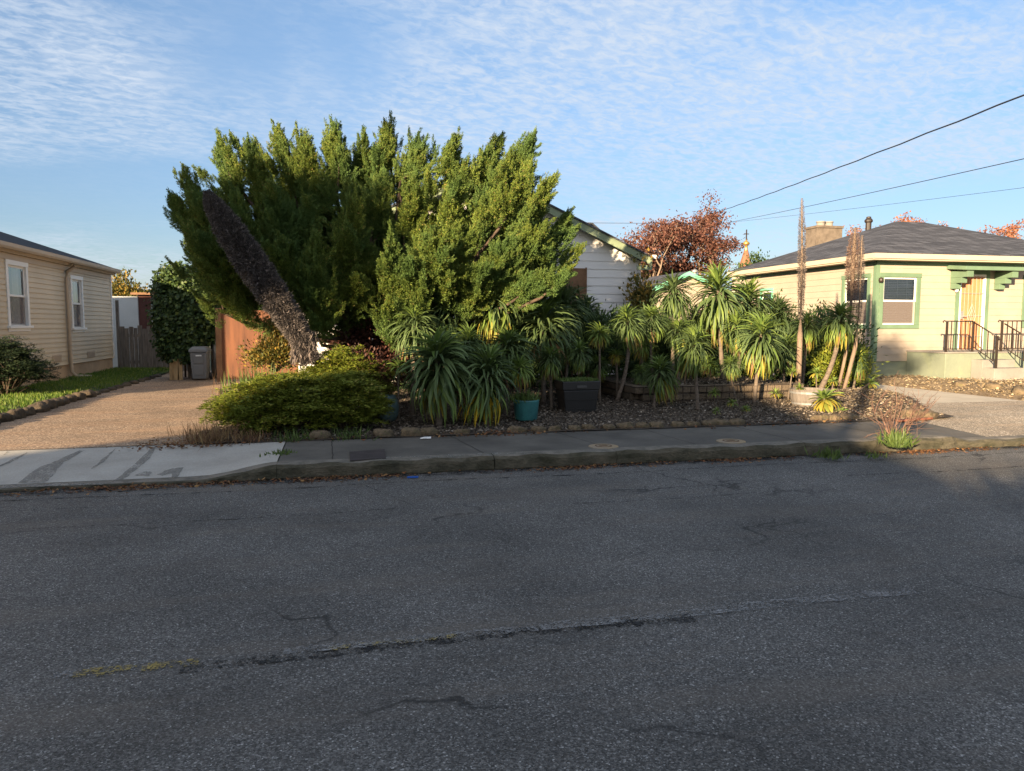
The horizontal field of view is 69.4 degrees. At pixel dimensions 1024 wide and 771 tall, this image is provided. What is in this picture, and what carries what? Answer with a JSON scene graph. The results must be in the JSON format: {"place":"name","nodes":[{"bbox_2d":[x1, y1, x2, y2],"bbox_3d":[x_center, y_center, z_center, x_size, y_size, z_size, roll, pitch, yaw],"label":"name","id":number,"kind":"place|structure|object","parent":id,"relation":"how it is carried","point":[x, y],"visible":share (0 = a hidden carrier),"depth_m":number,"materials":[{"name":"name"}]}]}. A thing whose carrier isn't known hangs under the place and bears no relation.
{"place":"outdoors","nodes":[
{"label":"outdoors","id":0,"kind":"place"},
{"bbox_2d":[0,366,168,412],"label":"lawn","id":1,"kind":"structure","parent":0,"point":[92,387],"depth_m":15.52,"materials":[{"name":"plant"}]},
{"bbox_2d":[0,334,60,394],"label":"dark feathery bush","id":2,"kind":"object","parent":1,"relation":"on","point":[16,363],"visible":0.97,"depth_m":13.84,"materials":[{"name":"green plant"}]},
{"bbox_2d":[0,370,251,450],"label":"tan driveway","id":3,"kind":"structure","parent":0,"point":[140,412],"depth_m":11.15,"materials":[{"name":"beige concrete"}]},
{"bbox_2d":[188,346,212,378],"bbox_3d":[-7.997,-0.573,18.996,0.500,0.859,0.610,-1,5,-13],"label":"wheelie bin","id":4,"kind":"object","parent":3,"relation":"on","point":[200,360],"visible":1,"depth_m":18.76,"materials":[{"name":"grey plastic"}]},
{"bbox_2d":[112,292,162,366],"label":"shed","id":5,"kind":"structure","parent":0,"point":[132,313],"depth_m":25.12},
{"bbox_2d":[0,441,284,484],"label":"driveway apron","id":6,"kind":"object","parent":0,"point":[189,460],"visible":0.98,"depth_m":8.07,"materials":[{"name":"concrete"}]},
{"bbox_2d":[0,447,182,487],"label":"worn streak","id":7,"kind":"object","parent":6,"relation":"on","point":[141,460],"visible":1,"depth_m":7.67,"materials":[{"name":"concrete"}]},
{"bbox_2d":[3,346,1007,450],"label":"yard ground","id":8,"kind":"structure","parent":0,"point":[186,444],"depth_m":9.07,"materials":[{"name":"brown soil"}]},
{"bbox_2d":[0,232,120,386],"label":"house","id":9,"kind":"structure","parent":8,"relation":"on","point":[56,305],"depth_m":17.70,"materials":[{"name":"beige paint"}]},
{"bbox_2d":[4,259,33,331],"bbox_3d":[-10.443,-1.859,15.419,0.375,1.460,1.180,-1,5,-13],"label":"window","id":10,"kind":"structure","parent":9,"relation":"in","point":[17,314],"depth_m":15.63,"materials":[{"name":"white glass"}]},
{"bbox_2d":[69,275,86,332],"bbox_3d":[-11.255,-2.080,18.910,0.375,1.440,1.000,-1,5,-13],"label":"window","id":11,"kind":"structure","parent":9,"relation":"in","point":[77,303],"depth_m":19.12,"materials":[{"name":"white glass"}]},
{"bbox_2d":[111,267,150,295],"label":"autumn bush","id":12,"kind":"object","parent":8,"relation":"on","point":[121,288],"visible":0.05,"depth_m":30.62,"materials":[{"name":"yellow plant"}]},
{"bbox_2d":[115,300,187,370],"bbox_3d":[-10.738,-1.472,22.445,2.252,2.200,0.170,-1,5,-13],"label":"fence","id":13,"kind":"object","parent":8,"relation":"on","point":[127,355],"visible":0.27,"depth_m":22.31,"materials":[{"name":"grey wood"}]},
{"bbox_2d":[143,260,263,376],"bbox_3d":[-7.868,-1.745,19.752,3.598,3.203,2.013,-1,5,-13],"label":"ivy hedge","id":14,"kind":"object","parent":8,"relation":"on","point":[181,324],"visible":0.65,"depth_m":18.98,"materials":[{"name":"green plant"}]},
{"bbox_2d":[215,308,297,381],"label":"gate","id":15,"kind":"structure","parent":8,"relation":"on","point":[231,334],"depth_m":18.40,"materials":[{"name":"brown wood"}]},
{"bbox_2d":[298,184,655,381],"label":"house","id":16,"kind":"structure","parent":8,"relation":"on","point":[605,267],"depth_m":18.56,"materials":[{"name":"white paint"}]},
{"bbox_2d":[566,268,586,302],"bbox_3d":[1.597,-2.288,18.510,0.560,1.320,0.055,-1,5,-13],"label":"boarded window","id":17,"kind":"structure","parent":16,"relation":"in","point":[581,277],"depth_m":18.48,"materials":[{"name":"brown wood"}]},
{"bbox_2d":[618,247,665,317],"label":"golden shrub","id":18,"kind":"object","parent":8,"relation":"on","point":[644,292],"visible":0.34,"depth_m":18.28,"materials":[{"name":"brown plant"}]},
{"bbox_2d":[617,209,692,276],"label":"rusty tree","id":19,"kind":"object","parent":8,"relation":"on","point":[665,238],"visible":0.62,"depth_m":41.15,"materials":[{"name":"red plant"}]},
{"bbox_2d":[641,269,734,355],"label":"house","id":20,"kind":"structure","parent":8,"relation":"on","point":[690,274],"depth_m":32.39,"materials":[{"name":"yellow paint"}]},
{"bbox_2d":[637,189,749,277],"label":"rusty tree","id":21,"kind":"object","parent":8,"relation":"on","point":[705,241],"visible":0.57,"depth_m":43.46,"materials":[{"name":"red plant"}]},
{"bbox_2d":[808,385,843,412],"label":"rosette plant","id":22,"kind":"object","parent":8,"relation":"on","point":[824,404],"visible":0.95,"depth_m":11.89,"materials":[{"name":"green plant"}]},
{"bbox_2d":[862,376,1023,400],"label":"mulch yard","id":23,"kind":"structure","parent":8,"relation":"on","point":[999,394],"depth_m":16.27,"materials":[{"name":"brown gravel"}]},
{"bbox_2d":[906,349,1023,380],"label":"porch","id":24,"kind":"object","parent":8,"relation":"on","point":[975,364],"visible":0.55,"depth_m":17.68,"materials":[{"name":"green paint"}]},
{"bbox_2d":[942,320,972,351],"bbox_3d":[10.596,-1.179,17.616,0.853,0.758,0.040,-1,5,-13],"label":"railing","id":25,"kind":"object","parent":24,"relation":"on","point":[946,336],"visible":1,"depth_m":17.59,"materials":[{"name":"brown metal"}]},
{"bbox_2d":[971,321,999,367],"bbox_3d":[11.124,-0.964,17.375,0.040,1.090,0.783,-1,5,-13],"label":"railing","id":26,"kind":"object","parent":24,"relation":"on","point":[996,346],"visible":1,"depth_m":17.33,"materials":[{"name":"brown metal"}]},
{"bbox_2d":[978,219,1023,238],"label":"orange leaved tree","id":27,"kind":"object","parent":8,"relation":"on","point":[1009,232],"visible":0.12,"depth_m":39.62,"materials":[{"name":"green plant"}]},
{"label":"utility pole","id":28,"kind":"object","parent":8,"relation":"on","visible":0},
{"bbox_2d":[718,94,1023,211],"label":"overhead cable","id":29,"kind":"object","parent":28,"relation":"attached to","point":[900,143],"visible":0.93,"depth_m":20.23,"materials":[{"name":"black rubber"}]},
{"bbox_2d":[0,446,1023,770],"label":"road","id":30,"kind":"structure","parent":0,"point":[928,676],"depth_m":4.00,"materials":[{"name":"grey asphalt"}]},
{"bbox_2d":[70,633,456,676],"bbox_3d":[-1.142,1.300,3.582,1.780,0.001,0.108,-1,5,-13],"label":"yellow road marking","id":31,"kind":"object","parent":30,"relation":"on","point":[155,664],"visible":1,"depth_m":3.46,"materials":[{"name":"paint"}]},
{"bbox_2d":[179,615,694,672],"bbox_3d":[-0.279,1.288,3.752,2.600,0.001,0.160,-1,5,-13],"label":"road seam","id":32,"kind":"object","parent":30,"relation":"on","point":[685,619],"visible":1,"depth_m":3.75,"materials":[{"name":"black asphalt"}]},
{"bbox_2d":[52,590,916,677],"bbox_3d":[0.156,1.271,3.914,4.620,0.001,0.133,-1,5,-13],"label":"pale road marking","id":33,"kind":"object","parent":30,"relation":"on","point":[616,620],"visible":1,"depth_m":3.97,"materials":[{"name":"asphalt"}]},
{"bbox_2d":[0,446,1021,529],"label":"fallen leaves","id":34,"kind":"object","parent":30,"relation":"on","point":[862,454],"visible":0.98,"depth_m":7.84,"materials":[{"name":"brown plant"}]},
{"bbox_2d":[3,444,1023,496],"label":"gutter leaf litter","id":35,"kind":"object","parent":30,"relation":"on","point":[122,488],"visible":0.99,"depth_m":7.65,"materials":[{"name":"brown plant"}]},
{"bbox_2d":[875,426,920,448],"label":"weed clump","id":36,"kind":"object","parent":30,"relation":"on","point":[896,439],"visible":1,"depth_m":8.85,"materials":[{"name":"green plant"}]},
{"bbox_2d":[0,0,1023,289],"label":"sky","id":37,"kind":"structure","parent":0,"point":[642,108],"materials":[{"name":"blue"}]},
{"bbox_2d":[189,375,951,443],"bbox_3d":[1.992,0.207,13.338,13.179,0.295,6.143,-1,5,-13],"label":"bark mulch","id":38,"kind":"object","parent":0,"point":[701,410],"visible":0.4,"depth_m":11.46,"materials":[{"name":"brown wood"}]},
{"bbox_2d":[159,419,248,450],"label":"dry grass clump","id":39,"kind":"object","parent":38,"relation":"on","point":[214,432],"visible":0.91,"depth_m":8.97,"materials":[{"name":"brown plant"}]},
{"bbox_2d":[204,424,284,444],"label":"weed clump","id":40,"kind":"object","parent":38,"relation":"on","point":[249,438],"visible":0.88,"depth_m":9.06,"materials":[{"name":"brown plant"}]},
{"bbox_2d":[228,327,307,372],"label":"leaf shrub","id":41,"kind":"object","parent":38,"relation":"on","point":[267,351],"visible":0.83,"depth_m":12.77,"materials":[{"name":"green plant"}]},
{"bbox_2d":[196,341,401,436],"bbox_3d":[-2.841,0.074,10.199,2.794,1.326,2.233,-1,5,-13],"label":"spreading juniper","id":42,"kind":"object","parent":38,"relation":"on","point":[329,393],"visible":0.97,"depth_m":9.70,"materials":[{"name":"green plant"}]},
{"bbox_2d":[333,337,407,394],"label":"dark red shrub","id":43,"kind":"object","parent":38,"relation":"on","point":[379,360],"visible":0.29,"depth_m":10.79,"materials":[{"name":"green plant"}]},
{"bbox_2d":[163,110,586,392],"bbox_3d":[-2.241,-2.166,12.758,7.197,5.324,4.768,-1,5,-13],"label":"juniper tree","id":44,"kind":"object","parent":38,"relation":"on","point":[358,248],"visible":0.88,"depth_m":11.88,"materials":[{"name":"green plant"}]},
{"bbox_2d":[202,188,322,367],"bbox_3d":[-3.455,-1.414,10.375,1.590,2.577,0.685,-1,5,-13],"label":"dead flower spike","id":45,"kind":"object","parent":44,"relation":"attached to","point":[254,268],"visible":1,"depth_m":10.17,"materials":[{"name":"plant"}]},
{"bbox_2d":[323,291,432,393],"bbox_3d":[-2.105,-0.769,12.388,2.248,2.145,1.816,-1,5,-13],"label":"dark red shrub","id":46,"kind":"object","parent":38,"relation":"on","point":[365,334],"visible":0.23,"depth_m":12.00,"materials":[{"name":"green plant"}]},
{"bbox_2d":[384,304,441,415],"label":"rosette plant","id":47,"kind":"object","parent":38,"relation":"on","point":[415,321],"visible":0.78,"depth_m":11.12,"materials":[{"name":"green plant"}]},
{"bbox_2d":[392,324,484,425],"bbox_3d":[-0.992,-0.133,10.245,1.400,1.469,1.528,-1,5,-13],"label":"rosette plant","id":48,"kind":"object","parent":38,"relation":"on","point":[441,385],"visible":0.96,"depth_m":10.05,"materials":[{"name":"green plant"}]},
{"bbox_2d":[421,288,476,406],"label":"rosette plant","id":49,"kind":"object","parent":38,"relation":"on","point":[447,319],"visible":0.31,"depth_m":11.68,"materials":[{"name":"green plant"}]},
{"bbox_2d":[452,323,487,416],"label":"rosette plant","id":50,"kind":"object","parent":38,"relation":"on","point":[469,335],"visible":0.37,"depth_m":10.97,"materials":[{"name":"green plant"}]},
{"bbox_2d":[455,340,522,426],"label":"rosette plant","id":51,"kind":"object","parent":38,"relation":"on","point":[484,403],"visible":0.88,"depth_m":10.19,"materials":[{"name":"green plant"}]},
{"bbox_2d":[399,312,584,396],"bbox_3d":[-0.370,-0.887,13.456,3.447,2.569,2.204,-1,5,-13],"label":"evergreen shrub","id":52,"kind":"object","parent":38,"relation":"on","point":[479,342],"visible":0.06,"depth_m":13.17,"materials":[{"name":"green plant"}]},
{"bbox_2d":[470,282,527,406],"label":"rosette plant","id":53,"kind":"object","parent":38,"relation":"on","point":[494,315],"visible":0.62,"depth_m":11.88,"materials":[{"name":"green plant"}]},
{"bbox_2d":[481,324,540,413],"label":"rosette plant","id":54,"kind":"object","parent":38,"relation":"on","point":[508,338],"visible":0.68,"depth_m":11.25,"materials":[{"name":"green plant"}]},
{"bbox_2d":[506,351,536,417],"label":"rosette plant","id":55,"kind":"object","parent":38,"relation":"on","point":[522,371],"visible":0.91,"depth_m":10.96,"materials":[{"name":"green plant"}]},
{"bbox_2d":[513,399,538,420],"bbox_3d":[0.208,0.355,10.889,0.396,0.300,0.396,-1,5,-13],"label":"teal pot","id":56,"kind":"object","parent":38,"relation":"on","point":[525,410],"visible":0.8,"depth_m":10.74,"materials":[{"name":"ceramic"}]},
{"bbox_2d":[511,295,586,403],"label":"rosette plant","id":57,"kind":"object","parent":38,"relation":"on","point":[551,335],"visible":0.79,"depth_m":12.52,"materials":[{"name":"green plant"}]},
{"bbox_2d":[533,344,568,409],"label":"rosette plant","id":58,"kind":"object","parent":38,"relation":"on","point":[551,368],"visible":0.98,"depth_m":11.89,"materials":[{"name":"green plant"}]},
{"bbox_2d":[551,279,595,377],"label":"rosette plant","id":59,"kind":"object","parent":38,"relation":"on","point":[566,296],"visible":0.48,"depth_m":13.65,"materials":[{"name":"green plant"}]},
{"bbox_2d":[554,380,599,412],"bbox_3d":[1.038,0.166,11.831,0.623,0.500,0.511,-1,5,-13],"label":"black tub","id":60,"kind":"object","parent":38,"relation":"on","point":[575,396],"visible":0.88,"depth_m":11.63,"materials":[{"name":"plastic"}]},
{"bbox_2d":[564,338,593,375],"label":"rosette plant","id":61,"kind":"object","parent":60,"relation":"in","point":[578,356],"visible":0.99,"depth_m":12.28,"materials":[{"name":"green plant"}]},
{"bbox_2d":[516,280,652,383],"bbox_3d":[1.211,-0.928,14.362,2.570,2.349,2.671,3,6,33],"label":"evergreen shrub","id":62,"kind":"object","parent":38,"relation":"on","point":[609,347],"visible":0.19,"depth_m":13.94,"materials":[{"name":"green plant"}]},
{"bbox_2d":[587,355,611,397],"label":"rosette plant","id":63,"kind":"object","parent":38,"relation":"on","point":[594,371],"visible":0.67,"depth_m":13.35,"materials":[{"name":"green plant"}]},
{"bbox_2d":[585,321,614,401],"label":"rosette plant","id":64,"kind":"object","parent":38,"relation":"on","point":[595,337],"visible":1,"depth_m":12.92,"materials":[{"name":"green plant"}]},
{"bbox_2d":[608,303,649,400],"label":"rosette plant","id":65,"kind":"object","parent":38,"relation":"on","point":[630,335],"visible":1,"depth_m":13.10,"materials":[{"name":"green plant"}]},
{"bbox_2d":[634,304,669,381],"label":"rosette plant","id":66,"kind":"object","parent":38,"relation":"on","point":[655,328],"visible":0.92,"depth_m":13.72,"materials":[{"name":"green plant"}]},
{"bbox_2d":[639,353,683,406],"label":"rosette plant","id":67,"kind":"object","parent":38,"relation":"on","point":[664,388],"visible":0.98,"depth_m":12.32,"materials":[{"name":"green plant"}]},
{"bbox_2d":[650,270,697,375],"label":"rosette plant","id":68,"kind":"object","parent":38,"relation":"on","point":[676,302],"visible":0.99,"depth_m":14.27,"materials":[{"name":"green plant"}]},
{"bbox_2d":[659,318,695,384],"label":"rosette plant","id":69,"kind":"object","parent":38,"relation":"on","point":[678,324],"visible":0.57,"depth_m":13.54,"materials":[{"name":"green plant"}]},
{"bbox_2d":[667,324,715,410],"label":"rosette plant","id":70,"kind":"object","parent":38,"relation":"on","point":[689,356],"visible":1,"depth_m":11.77,"materials":[{"name":"green plant"}]},
{"bbox_2d":[593,377,803,402],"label":"retaining wall","id":71,"kind":"structure","parent":38,"relation":"on","point":[636,394],"depth_m":13.19,"materials":[{"name":"grey concrete"}]},
{"bbox_2d":[661,313,759,377],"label":"evergreen shrub","id":72,"kind":"object","parent":38,"relation":"on","point":[727,352],"visible":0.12,"depth_m":15.71,"materials":[{"name":"green plant"}]},
{"bbox_2d":[683,259,757,379],"bbox_3d":[4.076,-1.146,14.573,1.481,2.685,1.431,-1,5,-13],"label":"rosette plant","id":73,"kind":"object","parent":38,"relation":"on","point":[718,306],"visible":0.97,"depth_m":14.39,"materials":[{"name":"green plant"}]},
{"bbox_2d":[720,354,743,403],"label":"rosette plant","id":74,"kind":"object","parent":38,"relation":"on","point":[732,369],"visible":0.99,"depth_m":12.53,"materials":[{"name":"green plant"}]},
{"bbox_2d":[716,309,752,381],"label":"rosette plant","id":75,"kind":"object","parent":38,"relation":"on","point":[734,320],"visible":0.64,"depth_m":14.12,"materials":[{"name":"green plant"}]},
{"bbox_2d":[729,277,777,376],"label":"rosette plant","id":76,"kind":"object","parent":38,"relation":"on","point":[750,293],"visible":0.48,"depth_m":15.24,"materials":[{"name":"green plant"}]},
{"bbox_2d":[728,311,792,404],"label":"rosette plant","id":77,"kind":"object","parent":38,"relation":"on","point":[759,355],"visible":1,"depth_m":12.71,"materials":[{"name":"green plant"}]},
{"bbox_2d":[710,289,816,381],"bbox_3d":[5.671,-0.990,16.549,2.705,2.352,2.146,-1,5,-13],"label":"evergreen shrub","id":78,"kind":"object","parent":38,"relation":"on","point":[774,377],"visible":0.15,"depth_m":16.08,"materials":[{"name":"green plant"}]},
{"bbox_2d":[759,292,803,380],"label":"rosette plant","id":79,"kind":"object","parent":38,"relation":"on","point":[783,305],"visible":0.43,"depth_m":16.10,"materials":[{"name":"green plant"}]},
{"bbox_2d":[773,335,804,381],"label":"rosette plant","id":80,"kind":"object","parent":38,"relation":"on","point":[787,361],"visible":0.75,"depth_m":14.29,"materials":[{"name":"green plant"}]},
{"bbox_2d":[796,198,807,382],"bbox_3d":[5.379,-1.706,13.781,0.225,3.511,0.221,-1,5,-13],"label":"dead flower spike","id":81,"kind":"object","parent":38,"relation":"on","point":[800,273],"visible":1,"depth_m":13.76,"materials":[{"name":"brown plant"}]},
{"bbox_2d":[787,310,824,383],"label":"rosette plant","id":82,"kind":"object","parent":38,"relation":"on","point":[810,333],"visible":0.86,"depth_m":14.24,"materials":[{"name":"green plant"}]},
{"bbox_2d":[789,387,830,406],"bbox_3d":[5.090,0.208,12.651,0.666,0.300,0.666,-1,5,-13],"label":"half barrel","id":83,"kind":"object","parent":38,"relation":"on","point":[802,397],"visible":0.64,"depth_m":12.45,"materials":[{"name":"grey wood"}]},
{"bbox_2d":[776,299,886,387],"bbox_3d":[6.985,-0.848,16.312,2.222,2.171,2.175,3,6,33],"label":"evergreen shrub","id":84,"kind":"object","parent":38,"relation":"on","point":[816,311],"visible":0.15,"depth_m":16.09,"materials":[{"name":"green plant"}]},
{"bbox_2d":[816,300,864,387],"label":"rosette plant","id":85,"kind":"object","parent":38,"relation":"on","point":[838,330],"visible":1,"depth_m":13.60,"materials":[{"name":"green plant"}]},
{"bbox_2d":[805,332,889,387],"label":"feathery shrub","id":86,"kind":"object","parent":38,"relation":"on","point":[822,358],"visible":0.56,"depth_m":14.96,"materials":[{"name":"green plant"}]},
{"bbox_2d":[774,387,923,417],"bbox_3d":[6.359,0.214,13.196,3.230,0.279,3.792,-1,5,-13],"label":"straw on mulch","id":87,"kind":"object","parent":38,"relation":"on","point":[884,410],"visible":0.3,"depth_m":12.57,"materials":[{"name":"brown plant"}]},
{"bbox_2d":[837,227,860,387],"bbox_3d":[6.498,-1.482,14.163,0.358,3.064,0.383,3,6,34],"label":"dead flower spike","id":88,"kind":"object","parent":38,"relation":"on","point":[852,265],"visible":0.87,"depth_m":14.09,"materials":[{"name":"brown plant"}]},
{"bbox_2d":[843,235,864,388],"bbox_3d":[6.456,-1.351,13.961,0.403,2.956,0.184,-1,5,-13],"label":"dead flower spike","id":89,"kind":"object","parent":38,"relation":"on","point":[855,346],"visible":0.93,"depth_m":13.96,"materials":[{"name":"brown plant"}]},
{"bbox_2d":[845,347,873,387],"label":"rosette plant","id":90,"kind":"object","parent":38,"relation":"on","point":[860,372],"visible":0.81,"depth_m":14.73,"materials":[{"name":"green plant"}]},
{"bbox_2d":[279,420,985,460],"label":"sidewalk","id":91,"kind":"structure","parent":0,"point":[391,446],"depth_m":9.31,"materials":[{"name":"concrete"}]},
{"bbox_2d":[349,449,385,460],"bbox_3d":[-1.584,0.763,8.142,0.396,0.010,0.621,-1,5,-13],"label":"utility cover","id":92,"kind":"object","parent":91,"relation":"on","point":[367,455],"visible":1,"depth_m":8.09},
{"bbox_2d":[132,417,929,449],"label":"bed edge leaf litter","id":93,"kind":"object","parent":91,"relation":"on","point":[482,433],"visible":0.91,"depth_m":9.50,"materials":[{"name":"brown plant"}]},
{"bbox_2d":[583,374,794,385],"bbox_3d":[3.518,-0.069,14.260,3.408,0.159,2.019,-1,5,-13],"label":"raised bed mulch","id":94,"kind":"object","parent":0,"point":[704,380],"visible":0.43,"depth_m":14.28,"materials":[{"name":"brown wood"}]},
{"bbox_2d":[611,297,703,377],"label":"evergreen shrub","id":95,"kind":"object","parent":94,"relation":"on","point":[658,346],"visible":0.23,"depth_m":15.27,"materials":[{"name":"green plant"}]},
{"bbox_2d":[727,216,1023,378],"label":"house","id":96,"kind":"structure","parent":0,"point":[923,281],"depth_m":19.03,"materials":[{"name":"green paint"}]},
{"bbox_2d":[841,273,871,328],"bbox_3d":[9.008,-2.170,19.142,0.342,1.390,1.120,-1,5,-13],"label":"window","id":97,"kind":"structure","parent":96,"relation":"in","point":[865,316],"depth_m":18.89,"materials":[{"name":"glass"}]},
{"bbox_2d":[878,273,921,328],"bbox_3d":[9.688,-2.133,18.694,1.220,1.390,0.342,-1,5,-13],"label":"window","id":98,"kind":"structure","parent":96,"relation":"in","point":[899,293],"depth_m":18.63,"materials":[{"name":"white paint"}]},
{"bbox_2d":[958,277,984,349],"bbox_3d":[11.837,-1.846,19.059,0.700,1.909,0.152,-1,5,-13],"label":"door","id":99,"kind":"structure","parent":96,"relation":"in","point":[971,291],"depth_m":19.09,"materials":[{"name":"yellow wood"}]},
{"bbox_2d":[765,373,1020,402],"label":"concrete path","id":100,"kind":"structure","parent":0,"point":[947,397],"depth_m":14.67,"materials":[{"name":"beige concrete"}]},
{"bbox_2d":[919,415,1023,436],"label":"grey driveway","id":101,"kind":"structure","parent":0,"point":[1008,425],"depth_m":10.78,"materials":[{"name":"grey concrete"}]},
{"bbox_2d":[921,401,1023,417],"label":"grey driveway rear","id":102,"kind":"structure","parent":0,"point":[975,409],"depth_m":12.60,"materials":[{"name":"grey concrete"}]},
{"label":"ground","id":103,"kind":"structure","parent":0,"visible":0},
{"bbox_2d":[0,435,1023,492],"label":"kerb","id":104,"kind":"structure","parent":103,"relation":"on","point":[279,470],"depth_m":8.26,"materials":[{"name":"concrete"}]},
{"bbox_2d":[856,370,941,437],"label":"bare red shrub","id":105,"kind":"object","parent":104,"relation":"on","point":[891,423],"visible":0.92,"depth_m":9.17,"materials":[{"name":"red plant"}]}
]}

